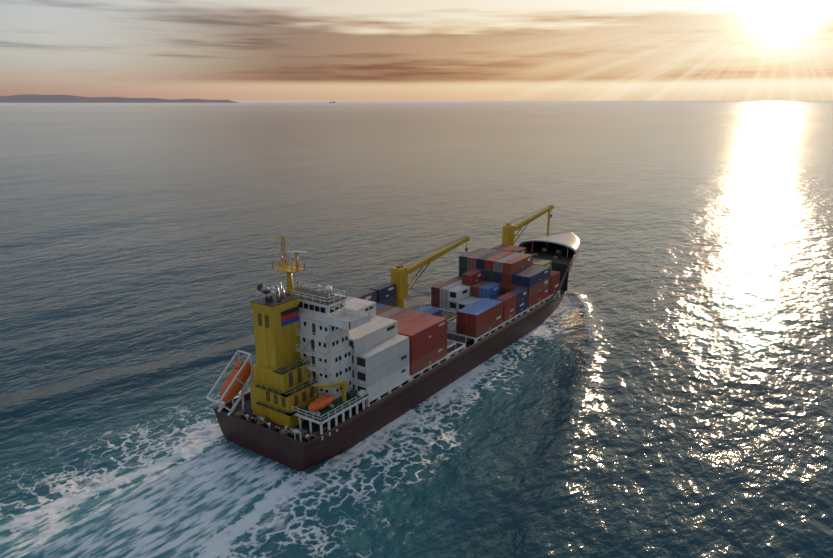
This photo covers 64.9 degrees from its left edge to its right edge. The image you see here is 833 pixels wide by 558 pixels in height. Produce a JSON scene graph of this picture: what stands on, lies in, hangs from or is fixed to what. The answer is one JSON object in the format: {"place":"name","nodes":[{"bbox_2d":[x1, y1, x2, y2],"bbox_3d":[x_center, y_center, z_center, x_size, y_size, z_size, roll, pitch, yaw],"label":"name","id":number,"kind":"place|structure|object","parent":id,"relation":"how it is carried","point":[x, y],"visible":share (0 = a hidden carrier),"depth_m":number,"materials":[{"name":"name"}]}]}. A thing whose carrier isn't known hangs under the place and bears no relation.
{"place":"outdoors","nodes":[
{"label":"outdoors","id":0,"kind":"place"},
{"bbox_2d":[0,94,238,102],"bbox_3d":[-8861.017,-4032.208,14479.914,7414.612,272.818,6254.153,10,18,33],"label":"distant headland","id":1,"kind":"structure","parent":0,"point":[28,98],"depth_m":15208.97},
{"bbox_2d":[0,101,832,557],"bbox_3d":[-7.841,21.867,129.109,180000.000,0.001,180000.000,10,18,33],"label":"sea","id":2,"kind":"structure","parent":0,"point":[658,383],"depth_m":167.51,"materials":[{"name":"liquid"}]},
{"bbox_2d":[213,241,577,471],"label":"hull","id":3,"kind":"object","parent":2,"relation":"on","point":[361,425],"visible":0.29,"depth_m":112.74,"materials":[{"name":"paint"}]},
{"bbox_2d":[225,290,566,448],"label":"deck","id":4,"kind":"structure","parent":3,"relation":"on","point":[305,424],"depth_m":110.34,"materials":[{"name":"paint"}]},
{"bbox_2d":[243,409,318,435],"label":"blue drums","id":5,"kind":"object","parent":4,"relation":"on","point":[245,412],"visible":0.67,"depth_m":108.73,"materials":[{"name":"blue metal"}]},
{"bbox_2d":[250,284,317,427],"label":"funnel","id":6,"kind":"object","parent":4,"relation":"on","point":[275,343],"depth_m":105.61,"materials":[{"name":"yellow metal"}]},
{"bbox_2d":[257,283,284,300],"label":"exhaust pipes","id":7,"kind":"object","parent":6,"relation":"on","point":[267,291],"visible":0.85,"depth_m":104.76,"materials":[{"name":"metal"}]},
{"bbox_2d":[258,313,313,407],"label":"louvered vents","id":8,"kind":"object","parent":6,"relation":"attached to","point":[290,375],"visible":0.83,"depth_m":105.00,"materials":[{"name":"metal"}]},
{"bbox_2d":[255,359,319,415],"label":"platforms","id":9,"kind":"object","parent":6,"relation":"attached to","point":[283,394],"visible":0.79,"depth_m":105.36,"materials":[{"name":"metal"}]},
{"bbox_2d":[254,357,323,412],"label":"railings","id":10,"kind":"object","parent":9,"relation":"on","point":[286,393],"visible":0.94,"depth_m":104.70,"materials":[{"name":"yellow metal"}]},
{"bbox_2d":[281,311,298,321],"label":"red funnel stripe","id":11,"kind":"object","parent":6,"relation":"attached to","point":[290,316],"visible":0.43,"depth_m":105.89,"materials":[{"name":"red paint"}]},
{"bbox_2d":[281,316,298,326],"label":"blue funnel stripe","id":12,"kind":"object","parent":6,"relation":"attached to","point":[289,321],"visible":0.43,"depth_m":106.06,"materials":[{"name":"blue paint"}]},
{"bbox_2d":[206,350,366,415],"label":"lifeboat davit","id":13,"kind":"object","parent":4,"relation":"on","point":[251,380],"depth_m":108.33,"materials":[{"name":"white paint"}]},
{"bbox_2d":[220,360,334,411],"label":"lifeboats","id":14,"kind":"object","parent":13,"relation":"attached to","point":[243,377],"visible":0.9,"depth_m":107.12,"materials":[{"name":"orange plastic"}]},
{"bbox_2d":[294,285,369,439],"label":"superstructure","id":15,"kind":"object","parent":4,"relation":"on","point":[339,320],"visible":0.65,"depth_m":106.87,"materials":[{"name":"white paint"}]},
{"bbox_2d":[272,236,304,294],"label":"radar mast","id":16,"kind":"object","parent":15,"relation":"on","point":[289,270],"visible":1,"depth_m":109.00,"materials":[{"name":"yellow metal"}]},
{"bbox_2d":[278,229,305,258],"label":"antennas","id":17,"kind":"object","parent":16,"relation":"attached to","point":[291,245],"visible":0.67,"depth_m":107.72,"materials":[{"name":"white metal"}]},
{"bbox_2d":[284,287,345,380],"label":"house walkways","id":18,"kind":"structure","parent":15,"relation":"attached to","point":[311,292],"depth_m":108.31,"materials":[{"name":"grey metal"}]},
{"bbox_2d":[298,302,350,392],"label":"house windows","id":19,"kind":"structure","parent":15,"relation":"attached to","point":[317,308],"depth_m":107.17,"materials":[{"name":"black glass"}]},
{"bbox_2d":[297,393,367,421],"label":"deck","id":20,"kind":"object","parent":15,"relation":"on","point":[337,402],"visible":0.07,"depth_m":104.47,"materials":[{"name":"metal"}]},
{"bbox_2d":[256,281,369,419],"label":"railings","id":21,"kind":"object","parent":20,"relation":"on","point":[324,355],"visible":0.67,"depth_m":105.55,"materials":[{"name":"white metal"}]},
{"bbox_2d":[317,381,347,401],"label":"davit crane","id":22,"kind":"object","parent":20,"relation":"on","point":[343,385],"visible":1,"depth_m":106.03,"materials":[{"name":"yellow paint"}]},
{"bbox_2d":[347,390,356,398],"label":"canvas cover","id":23,"kind":"object","parent":20,"relation":"on","point":[351,394],"visible":0.81,"depth_m":107.99,"materials":[{"name":"green fabric"}]},
{"bbox_2d":[224,253,559,441],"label":"bollards","id":24,"kind":"object","parent":4,"relation":"on","point":[276,429],"visible":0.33,"depth_m":104.25,"materials":[{"name":"black metal"}]},
{"bbox_2d":[227,407,326,437],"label":"bollard caps","id":25,"kind":"object","parent":24,"relation":"on","point":[275,426],"visible":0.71,"depth_m":103.64,"materials":[{"name":"yellow paint"}]},
{"bbox_2d":[234,253,557,436],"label":"mooring rope coils","id":26,"kind":"object","parent":4,"relation":"on","point":[283,431],"visible":0.67,"depth_m":105.85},
{"bbox_2d":[245,241,567,441],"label":"white deck fittings","id":27,"kind":"object","parent":4,"relation":"on","point":[286,427],"visible":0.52,"depth_m":137.24,"materials":[{"name":"paint"}]},
{"bbox_2d":[257,247,561,440],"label":"mooring winches","id":28,"kind":"object","parent":4,"relation":"on","point":[261,418],"visible":0.73,"depth_m":102.42,"materials":[{"name":"metal"}]},
{"bbox_2d":[354,310,472,406],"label":"hatch covers","id":29,"kind":"object","parent":4,"relation":"on","point":[454,337],"visible":0.02,"depth_m":141.61,"materials":[{"name":"metal"}]},
{"bbox_2d":[333,244,559,400],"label":"containers","id":30,"kind":"object","parent":29,"relation":"on","point":[379,348],"visible":0.77,"depth_m":139.86,"materials":[{"name":"metal"}]},
{"bbox_2d":[444,314,455,322],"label":"spreader","id":31,"kind":"object","parent":30,"relation":"on","point":[447,316],"visible":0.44,"depth_m":151.36,"materials":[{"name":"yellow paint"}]},
{"bbox_2d":[349,251,557,390],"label":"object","id":32,"kind":"object","parent":30,"relation":"attached to","point":[360,375],"depth_m":142.35,"materials":[{"name":"grey metal"}]},
{"bbox_2d":[391,236,469,308],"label":"crane","id":33,"kind":"object","parent":4,"relation":"on","point":[399,277],"visible":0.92,"depth_m":145.16,"materials":[{"name":"yellow paint"}]},
{"bbox_2d":[366,290,559,406],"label":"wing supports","id":34,"kind":"object","parent":4,"relation":"on","point":[420,372],"visible":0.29,"depth_m":132.69,"materials":[{"name":"white paint"}]},
{"bbox_2d":[526,246,578,289],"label":"bulwark","id":35,"kind":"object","parent":4,"relation":"on","point":[561,265],"depth_m":186.88,"materials":[{"name":"paint"}]},
{"bbox_2d":[502,205,553,246],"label":"crane","id":36,"kind":"object","parent":3,"relation":"on","point":[508,235],"visible":0.79,"depth_m":186.38,"materials":[{"name":"yellow paint"}]},
{"bbox_2d":[518,233,579,253],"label":"bow hood","id":37,"kind":"object","parent":3,"relation":"on","point":[571,241],"visible":0.98,"depth_m":191.00,"materials":[{"name":"white metal"}]},
{"bbox_2d":[0,0,832,100],"label":"sky","id":38,"kind":"structure","parent":0,"point":[232,50],"materials":[{"name":"beige"}]},
{"bbox_2d":[396,236,467,276],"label":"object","id":39,"kind":"object","parent":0,"point":[466,249],"visible":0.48,"depth_m":149.47,"materials":[{"name":"metal"}]},
{"bbox_2d":[506,205,551,232],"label":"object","id":40,"kind":"object","parent":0,"point":[528,223],"visible":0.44,"depth_m":188.67,"materials":[{"name":"metal"}]}
]}

